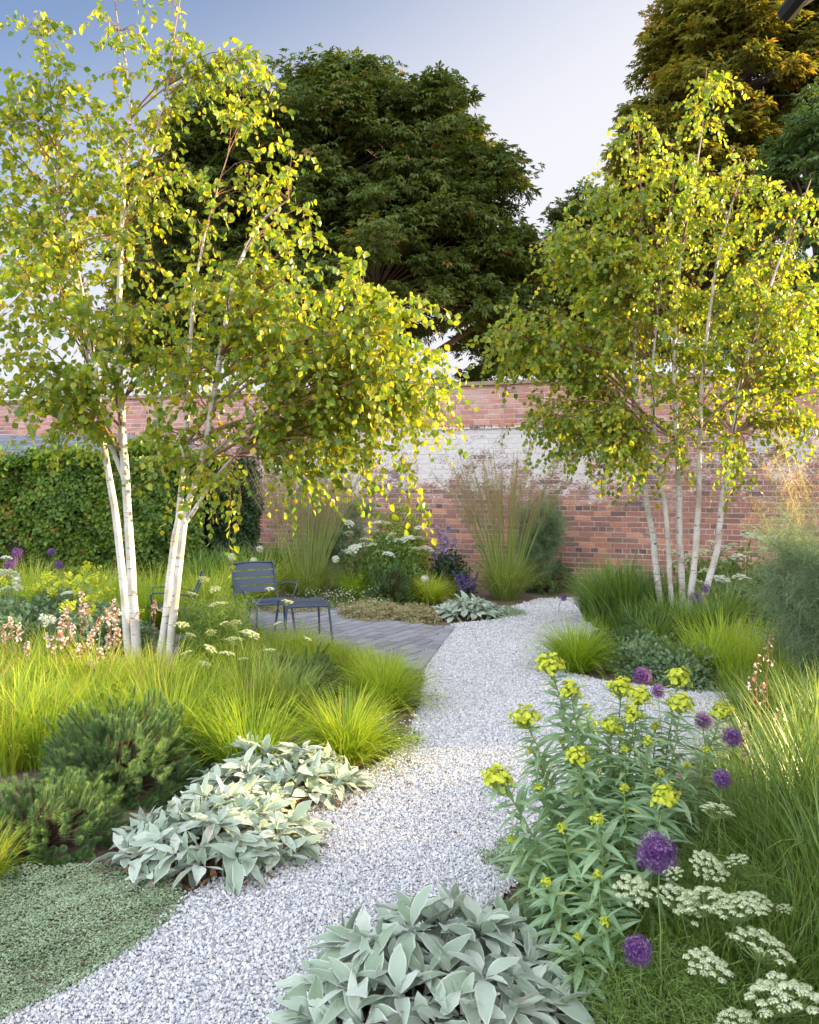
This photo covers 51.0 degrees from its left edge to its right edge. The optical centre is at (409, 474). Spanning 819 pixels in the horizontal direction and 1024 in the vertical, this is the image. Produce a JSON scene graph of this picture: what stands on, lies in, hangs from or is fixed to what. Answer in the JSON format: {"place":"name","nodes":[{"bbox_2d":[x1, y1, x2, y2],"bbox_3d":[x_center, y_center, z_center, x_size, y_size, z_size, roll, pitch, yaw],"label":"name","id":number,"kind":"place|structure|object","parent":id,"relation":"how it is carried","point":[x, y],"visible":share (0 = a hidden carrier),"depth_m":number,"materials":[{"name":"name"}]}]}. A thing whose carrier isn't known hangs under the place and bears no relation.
{"place":"outdoors","nodes":[
{"label":"outdoors","id":0,"kind":"place"},
{"bbox_2d":[93,81,197,392],"bbox_3d":[-9.830,-6.546,32.859,5.484,16.401,6.256,0,0,0],"label":"tree","id":1,"kind":"object","parent":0,"point":[109,294],"visible":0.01,"depth_m":32.05,"materials":[{"name":"green plant"}]},
{"bbox_2d":[96,605,454,672],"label":"terrace paving","id":2,"kind":"structure","parent":0,"point":[388,632],"depth_m":8.94,"materials":[{"name":"stone"}]},
{"bbox_2d":[86,571,186,630],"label":"grass tuft","id":3,"kind":"object","parent":2,"relation":"on","point":[144,614],"visible":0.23,"depth_m":8.88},
{"bbox_2d":[231,561,297,627],"bbox_3d":[-1.555,1.277,9.024,0.616,0.686,0.640,0,0,-28],"label":"garden chair","id":4,"kind":"object","parent":2,"relation":"on","point":[238,583],"visible":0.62,"depth_m":9.23,"materials":[{"name":"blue metal"}]},
{"bbox_2d":[274,597,333,644],"bbox_3d":[-1.036,1.418,8.350,0.482,0.400,0.622,0,0,-18],"label":"footstool","id":5,"kind":"object","parent":2,"relation":"on","point":[307,602],"visible":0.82,"depth_m":8.23,"materials":[{"name":"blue metal"}]},
{"bbox_2d":[336,597,415,621],"bbox_3d":[-0.369,1.550,10.036,0.997,0.238,0.943,0,0,43],"label":"sedum","id":6,"kind":"object","parent":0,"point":[358,609],"visible":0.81,"depth_m":9.81,"materials":[{"name":"green"}]},
{"bbox_2d":[0,597,814,1023],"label":"gravel path","id":7,"kind":"structure","parent":0,"point":[204,986],"depth_m":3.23,"materials":[{"name":"gravel"}]},
{"bbox_2d":[727,659,818,738],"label":"grass tuft","id":8,"kind":"object","parent":7,"relation":"on","point":[780,691],"visible":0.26,"depth_m":5.42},
{"bbox_2d":[0,578,817,1023],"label":"ground","id":9,"kind":"structure","parent":0,"point":[404,720],"depth_m":4.93,"materials":[{"name":"soil"}]},
{"bbox_2d":[0,624,70,685],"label":"grass tuft","id":10,"kind":"object","parent":9,"relation":"on","point":[19,655],"visible":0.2,"depth_m":6.64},
{"bbox_2d":[0,568,71,642],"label":"spurge plant","id":11,"kind":"object","parent":9,"relation":"on","point":[47,579],"visible":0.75,"depth_m":8.17,"materials":[{"name":"yellow plant"}]},
{"bbox_2d":[0,678,77,775],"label":"grass tuft","id":12,"kind":"object","parent":9,"relation":"on","point":[7,760],"visible":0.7,"depth_m":4.73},
{"bbox_2d":[0,652,108,753],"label":"grass tuft","id":13,"kind":"object","parent":9,"relation":"on","point":[19,689],"visible":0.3,"depth_m":5.09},
{"bbox_2d":[0,664,121,770],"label":"grass tuft","id":14,"kind":"object","parent":9,"relation":"on","point":[34,763],"visible":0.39,"depth_m":4.81,"materials":[{"name":"plant"}]},
{"bbox_2d":[0,766,133,879],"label":"dwarf pine","id":15,"kind":"object","parent":9,"relation":"on","point":[61,820],"visible":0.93,"depth_m":3.72,"materials":[{"name":"green plant"}]},
{"bbox_2d":[0,435,140,470],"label":"wall","id":16,"kind":"structure","parent":9,"relation":"on","point":[18,439],"depth_m":14.70,"materials":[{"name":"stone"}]},
{"bbox_2d":[0,580,142,659],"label":"herb bush","id":17,"kind":"object","parent":9,"relation":"on","point":[23,615],"visible":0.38,"depth_m":7.90,"materials":[{"name":"green plant"}]},
{"bbox_2d":[44,590,103,677],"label":"flower spike plant","id":18,"kind":"object","parent":9,"relation":"on","point":[69,630],"visible":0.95,"depth_m":6.18,"materials":[{"name":"pink plant"}]},
{"bbox_2d":[0,864,185,1017],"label":"thyme soil","id":19,"kind":"structure","parent":9,"relation":"on","point":[33,966],"depth_m":3.12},
{"bbox_2d":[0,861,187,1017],"bbox_3d":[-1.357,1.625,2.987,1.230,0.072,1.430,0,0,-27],"label":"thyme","id":20,"kind":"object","parent":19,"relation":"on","point":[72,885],"visible":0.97,"depth_m":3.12,"materials":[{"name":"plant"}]},
{"bbox_2d":[27,632,172,714],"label":"grass tuft","id":21,"kind":"object","parent":9,"relation":"on","point":[103,673],"visible":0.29,"depth_m":5.85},
{"bbox_2d":[26,664,176,753],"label":"grass tuft","id":22,"kind":"object","parent":9,"relation":"on","point":[103,711],"visible":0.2,"depth_m":5.13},
{"bbox_2d":[0,427,207,593],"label":"hedge","id":23,"kind":"object","parent":9,"relation":"on","point":[65,513],"visible":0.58,"depth_m":11.66,"materials":[{"name":"green"}]},
{"bbox_2d":[53,602,166,669],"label":"herb bush","id":24,"kind":"object","parent":9,"relation":"on","point":[149,634],"visible":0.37,"depth_m":7.48,"materials":[{"name":"green plant"}]},
{"bbox_2d":[18,683,218,828],"bbox_3d":[-1.526,1.383,4.465,1.022,0.571,1.075,0,0,0],"label":"dwarf pine","id":25,"kind":"object","parent":9,"relation":"on","point":[132,769],"visible":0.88,"depth_m":4.37,"materials":[{"name":"green plant"}]},
{"bbox_2d":[0,0,278,665],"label":"birch tree","id":26,"kind":"object","parent":9,"relation":"on","point":[60,256],"visible":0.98,"depth_m":6.83,"materials":[{"name":"green plant"}]},
{"bbox_2d":[71,632,228,714],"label":"grass tuft","id":27,"kind":"object","parent":9,"relation":"on","point":[148,671],"visible":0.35,"depth_m":5.80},
{"bbox_2d":[68,658,270,765],"bbox_3d":[-1.430,1.348,5.000,1.203,0.608,1.154,0,0,30],"label":"grass tuft","id":28,"kind":"object","parent":9,"relation":"on","point":[170,700],"visible":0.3,"depth_m":5.06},
{"bbox_2d":[137,649,252,725],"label":"grass tuft","id":29,"kind":"object","parent":9,"relation":"on","point":[207,681],"visible":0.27,"depth_m":5.72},
{"bbox_2d":[163,574,260,674],"bbox_3d":[-1.555,1.233,6.891,0.792,0.860,0.880,0,0,0],"label":"fennel","id":30,"kind":"object","parent":9,"relation":"on","point":[208,618],"visible":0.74,"depth_m":6.74,"materials":[{"name":"green"}]},
{"bbox_2d":[89,772,335,896],"bbox_3d":[-0.822,1.538,3.740,0.974,0.386,0.923,0,0,0],"label":"lamb ear clump","id":31,"kind":"object","parent":9,"relation":"on","point":[235,810],"visible":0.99,"depth_m":3.58,"materials":[{"name":"green plant"}]},
{"bbox_2d":[165,675,284,766],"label":"grass tuft","id":32,"kind":"object","parent":9,"relation":"on","point":[196,753],"visible":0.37,"depth_m":4.92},
{"bbox_2d":[194,440,264,566],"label":"hedge","id":33,"kind":"object","parent":9,"relation":"on","point":[249,527],"visible":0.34,"depth_m":12.44,"materials":[{"name":"green"}]},
{"bbox_2d":[158,576,310,661],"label":"umbel plant","id":34,"kind":"object","parent":9,"relation":"on","point":[213,632],"visible":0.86,"depth_m":6.65,"materials":[{"name":"white plant"}]},
{"bbox_2d":[166,673,339,781],"bbox_3d":[-0.862,1.366,4.699,1.036,0.571,1.056,0,0,8],"label":"grass tuft","id":35,"kind":"object","parent":9,"relation":"on","point":[275,738],"visible":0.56,"depth_m":4.71,"materials":[{"name":"plant"}]},
{"bbox_2d":[186,648,322,731],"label":"grass tuft","id":36,"kind":"object","parent":9,"relation":"on","point":[242,694],"visible":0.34,"depth_m":5.59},
{"bbox_2d":[226,645,329,698],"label":"grass tuft","id":37,"kind":"object","parent":9,"relation":"on","point":[280,675],"visible":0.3,"depth_m":5.96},
{"bbox_2d":[180,732,377,813],"bbox_3d":[-0.675,1.559,4.395,1.030,0.428,0.835,0,0,0],"label":"lamb ear clump","id":38,"kind":"object","parent":9,"relation":"on","point":[311,769],"visible":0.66,"depth_m":4.31,"materials":[{"name":"green plant"}]},
{"bbox_2d":[224,654,341,732],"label":"grass tuft","id":39,"kind":"object","parent":9,"relation":"on","point":[305,690],"visible":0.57,"depth_m":5.52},
{"bbox_2d":[122,71,479,669],"bbox_3d":[-0.828,-0.821,6.564,2.760,4.741,1.701,0,0,9],"label":"birch tree","id":40,"kind":"object","parent":9,"relation":"on","point":[356,335],"visible":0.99,"depth_m":6.38,"materials":[{"name":"green plant"}]},
{"bbox_2d":[239,458,372,597],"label":"oat grass","id":41,"kind":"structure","parent":9,"relation":"on","point":[310,576],"depth_m":11.06,"materials":[{"name":"plant"}]},
{"bbox_2d":[275,640,348,705],"bbox_3d":[-0.735,1.440,6.285,0.580,0.457,0.641,0,0,0],"label":"dwarf pine","id":42,"kind":"object","parent":9,"relation":"on","point":[320,663],"visible":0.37,"depth_m":6.27,"materials":[{"name":"green plant"}]},
{"bbox_2d":[88,42,568,383],"bbox_3d":[-2.267,-5.511,26.614,13.962,14.411,10.404,0,0,32],"label":"chestnut tree","id":43,"kind":"object","parent":9,"relation":"on","point":[410,187],"visible":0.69,"depth_m":24.04,"materials":[{"name":"green plant"}]},
{"bbox_2d":[288,490,387,590],"bbox_3d":[-1.001,0.888,12.384,1.528,1.528,1.217,0,0,0],"label":"fennel","id":44,"kind":"object","parent":9,"relation":"on","point":[340,543],"visible":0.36,"depth_m":12.19,"materials":[{"name":"green"}]},
{"bbox_2d":[319,567,373,602],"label":"grass tuft","id":45,"kind":"object","parent":9,"relation":"on","point":[355,586],"visible":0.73,"depth_m":11.10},
{"bbox_2d":[272,674,431,778],"bbox_3d":[-0.374,1.449,4.945,1.056,0.569,1.070,0,0,38],"label":"grass tuft","id":46,"kind":"object","parent":9,"relation":"on","point":[352,739],"visible":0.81,"depth_m":4.90,"materials":[{"name":"plant"}]},
{"bbox_2d":[335,525,437,600],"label":"herb bush","id":47,"kind":"object","parent":9,"relation":"on","point":[406,563],"visible":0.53,"depth_m":11.42,"materials":[{"name":"green plant"}]},
{"bbox_2d":[340,520,433,590],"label":"umbel plant","id":48,"kind":"object","parent":9,"relation":"on","point":[357,545],"visible":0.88,"depth_m":11.42,"materials":[{"name":"white plant"}]},
{"bbox_2d":[313,637,461,721],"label":"grass tuft","id":49,"kind":"object","parent":9,"relation":"on","point":[390,678],"visible":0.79,"depth_m":5.96,"materials":[{"name":"plant"}]},
{"bbox_2d":[359,557,424,604],"bbox_3d":[-0.228,1.362,10.971,0.882,0.630,0.826,0,0,0],"label":"dwarf pine","id":50,"kind":"object","parent":9,"relation":"on","point":[386,579],"visible":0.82,"depth_m":10.91,"materials":[{"name":"green plant"}]},
{"bbox_2d":[369,492,437,585],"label":"shrub","id":51,"kind":"object","parent":9,"relation":"on","point":[411,530],"visible":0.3,"depth_m":12.25,"materials":[{"name":"green plant"}]},
{"bbox_2d":[0,369,818,589],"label":"brick wall","id":52,"kind":"structure","parent":9,"relation":"on","point":[603,524],"depth_m":12.54,"materials":[{"name":"brick"}]},
{"bbox_2d":[384,601,448,623],"bbox_3d":[0.080,1.552,9.818,0.781,0.210,0.718,0,0,45],"label":"sedum","id":53,"kind":"object","parent":9,"relation":"on","point":[406,611],"visible":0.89,"depth_m":9.64,"materials":[{"name":"green"}]},
{"bbox_2d":[266,880,593,1023],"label":"lamb ear clump","id":54,"kind":"object","parent":9,"relation":"on","point":[454,969],"visible":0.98,"depth_m":2.54,"materials":[{"name":"green plant"}]},
{"bbox_2d":[398,566,469,604],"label":"grass tuft","id":55,"kind":"object","parent":9,"relation":"on","point":[434,595],"visible":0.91,"depth_m":10.90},
{"bbox_2d":[425,547,477,597],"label":"herb bush","id":56,"kind":"object","parent":9,"relation":"on","point":[455,566],"visible":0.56,"depth_m":11.78,"materials":[{"name":"green plant"}]},
{"bbox_2d":[431,590,506,622],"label":"lamb ear clump","id":57,"kind":"object","parent":9,"relation":"on","point":[467,607],"visible":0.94,"depth_m":9.81,"materials":[{"name":"green plant"}]},
{"bbox_2d":[501,488,572,592],"bbox_3d":[1.797,0.916,12.133,1.030,1.471,1.188,0,0,0],"label":"fennel","id":58,"kind":"object","parent":9,"relation":"on","point":[547,542],"visible":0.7,"depth_m":11.92,"materials":[{"name":"green"}]},
{"bbox_2d":[521,553,579,595],"bbox_3d":[1.970,1.391,12.228,0.946,0.569,0.908,0,0,-37],"label":"dwarf pine","id":59,"kind":"object","parent":9,"relation":"on","point":[551,585],"visible":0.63,"depth_m":12.02,"materials":[{"name":"green plant"}]},
{"bbox_2d":[509,611,634,680],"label":"grass tuft","id":60,"kind":"object","parent":9,"relation":"on","point":[580,656],"visible":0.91,"depth_m":7.11,"materials":[{"name":"plant"}]},
{"bbox_2d":[488,881,656,1022],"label":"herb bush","id":61,"kind":"object","parent":9,"relation":"on","point":[526,911],"visible":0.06,"depth_m":2.90,"materials":[{"name":"green plant"}]},
{"bbox_2d":[444,179,723,381],"bbox_3d":[5.970,-4.401,28.943,9.783,12.182,7.293,0,0,0],"label":"chestnut tree","id":62,"kind":"object","parent":9,"relation":"on","point":[554,216],"visible":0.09,"depth_m":28.02,"materials":[{"name":"green plant"}]},
{"bbox_2d":[480,650,692,1023],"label":"spurge plant","id":63,"kind":"object","parent":9,"relation":"on","point":[554,902],"visible":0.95,"depth_m":2.93,"materials":[{"name":"green plant"}]},
{"bbox_2d":[555,555,665,630],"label":"grass tuft","id":64,"kind":"object","parent":9,"relation":"on","point":[595,608],"visible":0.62,"depth_m":9.08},
{"bbox_2d":[563,549,681,633],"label":"grass tuft","id":65,"kind":"object","parent":9,"relation":"on","point":[632,588],"visible":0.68,"depth_m":8.87,"materials":[{"name":"plant"}]},
{"bbox_2d":[622,933,653,1022],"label":"allium","id":66,"kind":"object","parent":9,"relation":"on","point":[636,950],"visible":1,"depth_m":2.41,"materials":[{"name":"purple"}]},
{"bbox_2d":[462,67,818,616],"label":"birch tree","id":67,"kind":"object","parent":9,"relation":"on","point":[605,428],"visible":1,"depth_m":8.59,"materials":[{"name":"green plant"}]},
{"bbox_2d":[546,666,740,896],"bbox_3d":[0.878,1.224,3.436,0.755,0.853,0.796,0,0,42],"label":"spurge plant","id":68,"kind":"object","parent":9,"relation":"on","point":[616,773],"visible":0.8,"depth_m":3.40,"materials":[{"name":"green plant"}]},
{"bbox_2d":[536,889,751,1023],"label":"fennel","id":69,"kind":"object","parent":9,"relation":"on","point":[627,998],"visible":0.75,"depth_m":2.45,"materials":[{"name":"green"}]},
{"bbox_2d":[600,628,693,683],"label":"herb bush","id":70,"kind":"object","parent":9,"relation":"on","point":[640,653],"visible":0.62,"depth_m":7.03,"materials":[{"name":"green plant"}]},
{"bbox_2d":[634,829,679,1023],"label":"allium","id":71,"kind":"object","parent":9,"relation":"on","point":[655,854],"visible":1,"depth_m":2.41,"materials":[{"name":"purple"}]},
{"bbox_2d":[612,802,748,906],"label":"umbel plant","id":72,"kind":"object","parent":9,"relation":"on","point":[628,877],"visible":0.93,"depth_m":2.69,"materials":[{"name":"white plant"}]},
{"bbox_2d":[633,640,731,692],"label":"herb bush","id":73,"kind":"object","parent":9,"relation":"on","point":[687,663],"visible":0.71,"depth_m":6.65,"materials":[{"name":"green plant"}]},
{"bbox_2d":[644,611,753,681],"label":"grass tuft","id":74,"kind":"object","parent":9,"relation":"on","point":[698,642],"visible":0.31,"depth_m":6.87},
{"bbox_2d":[600,0,818,370],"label":"chestnut tree","id":75,"kind":"object","parent":9,"relation":"on","point":[685,41],"visible":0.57,"depth_m":21.49,"materials":[{"name":"green plant"}]},
{"bbox_2d":[617,857,806,977],"bbox_3d":[0.931,1.468,2.752,0.658,0.366,0.660,0,0,-29],"label":"grass tuft","id":76,"kind":"object","parent":9,"relation":"on","point":[689,922],"visible":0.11,"depth_m":2.71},
{"bbox_2d":[671,588,752,640],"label":"grass tuft","id":77,"kind":"object","parent":9,"relation":"on","point":[711,610],"visible":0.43,"depth_m":7.92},
{"bbox_2d":[628,818,802,977],"bbox_3d":[1.001,1.448,2.854,0.572,0.485,0.604,0,0,29],"label":"fennel","id":78,"kind":"object","parent":9,"relation":"on","point":[733,883],"visible":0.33,"depth_m":2.83,"materials":[{"name":"green"}]},
{"bbox_2d":[662,532,771,607],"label":"umbel plant","id":79,"kind":"object","parent":9,"relation":"on","point":[721,577],"visible":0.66,"depth_m":9.31,"materials":[{"name":"white plant"}]},
{"bbox_2d":[670,603,764,660],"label":"grass tuft","id":80,"kind":"object","parent":9,"relation":"on","point":[713,632],"visible":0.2,"depth_m":7.33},
{"bbox_2d":[655,543,787,635],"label":"herb bush","id":81,"kind":"object","parent":9,"relation":"on","point":[732,571],"visible":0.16,"depth_m":9.38,"materials":[{"name":"green plant"}]},
{"bbox_2d":[652,849,792,976],"bbox_3d":[0.933,1.421,2.601,0.336,0.458,0.416,0,0,39],"label":"umbel plant","id":82,"kind":"object","parent":9,"relation":"on","point":[714,893],"visible":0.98,"depth_m":2.54,"materials":[{"name":"white plant"}]},
{"bbox_2d":[629,877,818,1023],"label":"grass tuft","id":83,"kind":"object","parent":9,"relation":"on","point":[804,978],"visible":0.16,"depth_m":2.56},
{"bbox_2d":[637,750,818,990],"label":"grass tuft","id":84,"kind":"object","parent":9,"relation":"on","point":[802,846],"visible":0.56,"depth_m":2.84,"materials":[{"name":"plant"}]},
{"bbox_2d":[683,574,775,633],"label":"grass tuft","id":85,"kind":"object","parent":9,"relation":"on","point":[732,604],"visible":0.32,"depth_m":8.42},
{"bbox_2d":[644,862,818,978],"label":"grass tuft","id":86,"kind":"object","parent":9,"relation":"on","point":[751,924],"visible":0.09,"depth_m":2.71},
{"bbox_2d":[649,923,818,1023],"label":"fennel","id":87,"kind":"object","parent":9,"relation":"on","point":[741,1001],"visible":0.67,"depth_m":2.35,"materials":[{"name":"green"}]},
{"bbox_2d":[649,828,818,1017],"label":"grass tuft","id":88,"kind":"object","parent":9,"relation":"on","point":[793,956],"visible":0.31,"depth_m":2.65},
{"bbox_2d":[649,791,818,975],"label":"grass tuft","id":89,"kind":"object","parent":9,"relation":"on","point":[764,869],"visible":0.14,"depth_m":3.03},
{"bbox_2d":[681,627,787,691],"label":"grass tuft","id":90,"kind":"object","parent":9,"relation":"on","point":[729,666],"visible":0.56,"depth_m":6.52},
{"bbox_2d":[651,738,818,947],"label":"grass tuft","id":91,"kind":"object","parent":9,"relation":"on","point":[775,832],"visible":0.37,"depth_m":3.17,"materials":[{"name":"plant"}]},
{"bbox_2d":[656,731,818,870],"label":"grass tuft","id":92,"kind":"object","parent":9,"relation":"on","point":[726,822],"visible":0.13,"depth_m":3.56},
{"bbox_2d":[657,719,818,918],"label":"grass tuft","id":93,"kind":"object","parent":9,"relation":"on","point":[750,806],"visible":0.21,"depth_m":3.41,"materials":[{"name":"plant"}]},
{"bbox_2d":[657,817,818,1018],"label":"grass tuft","id":94,"kind":"object","parent":9,"relation":"on","point":[792,925],"visible":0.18,"depth_m":2.66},
{"bbox_2d":[666,687,818,815],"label":"grass tuft","id":95,"kind":"object","parent":9,"relation":"on","point":[744,750],"visible":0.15,"depth_m":4.18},
{"bbox_2d":[675,659,818,862],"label":"grass tuft","id":96,"kind":"object","parent":9,"relation":"on","point":[797,750],"visible":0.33,"depth_m":3.78,"materials":[{"name":"plant"}]},
{"bbox_2d":[675,694,818,841],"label":"grass tuft","id":97,"kind":"object","parent":9,"relation":"on","point":[789,752],"visible":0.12,"depth_m":3.86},
{"bbox_2d":[679,873,818,1023],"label":"grass tuft","id":98,"kind":"object","parent":9,"relation":"on","point":[807,972],"visible":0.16,"depth_m":2.56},
{"bbox_2d":[682,926,818,1023],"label":"umbel plant","id":99,"kind":"object","parent":9,"relation":"on","point":[783,984],"visible":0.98,"depth_m":2.26,"materials":[{"name":"white plant"}]},
{"bbox_2d":[686,715,818,907],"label":"grass tuft","id":100,"kind":"object","parent":9,"relation":"on","point":[801,802],"visible":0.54,"depth_m":3.34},
{"bbox_2d":[698,660,818,790],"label":"grass tuft","id":101,"kind":"object","parent":9,"relation":"on","point":[796,721],"visible":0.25,"depth_m":4.55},
{"bbox_2d":[702,77,818,367],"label":"yew tree","id":102,"kind":"object","parent":9,"relation":"on","point":[792,156],"visible":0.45,"depth_m":18.72,"materials":[{"name":"green plant"}]},
{"bbox_2d":[712,501,818,694],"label":"fennel","id":103,"kind":"object","parent":9,"relation":"on","point":[783,611],"visible":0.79,"depth_m":6.19,"materials":[{"name":"green"}]},
{"bbox_2d":[723,629,816,694],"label":"grass tuft","id":104,"kind":"object","parent":9,"relation":"on","point":[762,667],"visible":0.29,"depth_m":6.31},
{"bbox_2d":[0,0,818,399],"label":"sky","id":105,"kind":"structure","parent":0,"point":[551,74],"materials":[{"name":"blue"}]},
{"bbox_2d":[430,444,570,600],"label":"oat grass","id":106,"kind":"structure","parent":0,"point":[503,581],"depth_m":11.32,"materials":[{"name":"plant"}]},
{"bbox_2d":[694,664,811,733],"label":"grass tuft","id":107,"kind":"object","parent":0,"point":[731,701],"visible":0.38,"depth_m":5.47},
{"bbox_2d":[739,420,818,631],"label":"oat grass","id":108,"kind":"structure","parent":0,"point":[810,513],"depth_m":7.38,"materials":[{"name":"plant"}]},
{"bbox_2d":[742,490,818,681],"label":"fennel","id":109,"kind":"object","parent":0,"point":[803,547],"visible":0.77,"depth_m":6.03,"materials":[{"name":"green"}]},
{"label":"terrace bed","id":110,"kind":"structure","parent":0,"visible":0},
{"bbox_2d":[59,561,144,655],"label":"spurge plant","id":111,"kind":"object","parent":110,"relation":"on","point":[95,583],"visible":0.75,"depth_m":8.00,"materials":[{"name":"yellow plant"}]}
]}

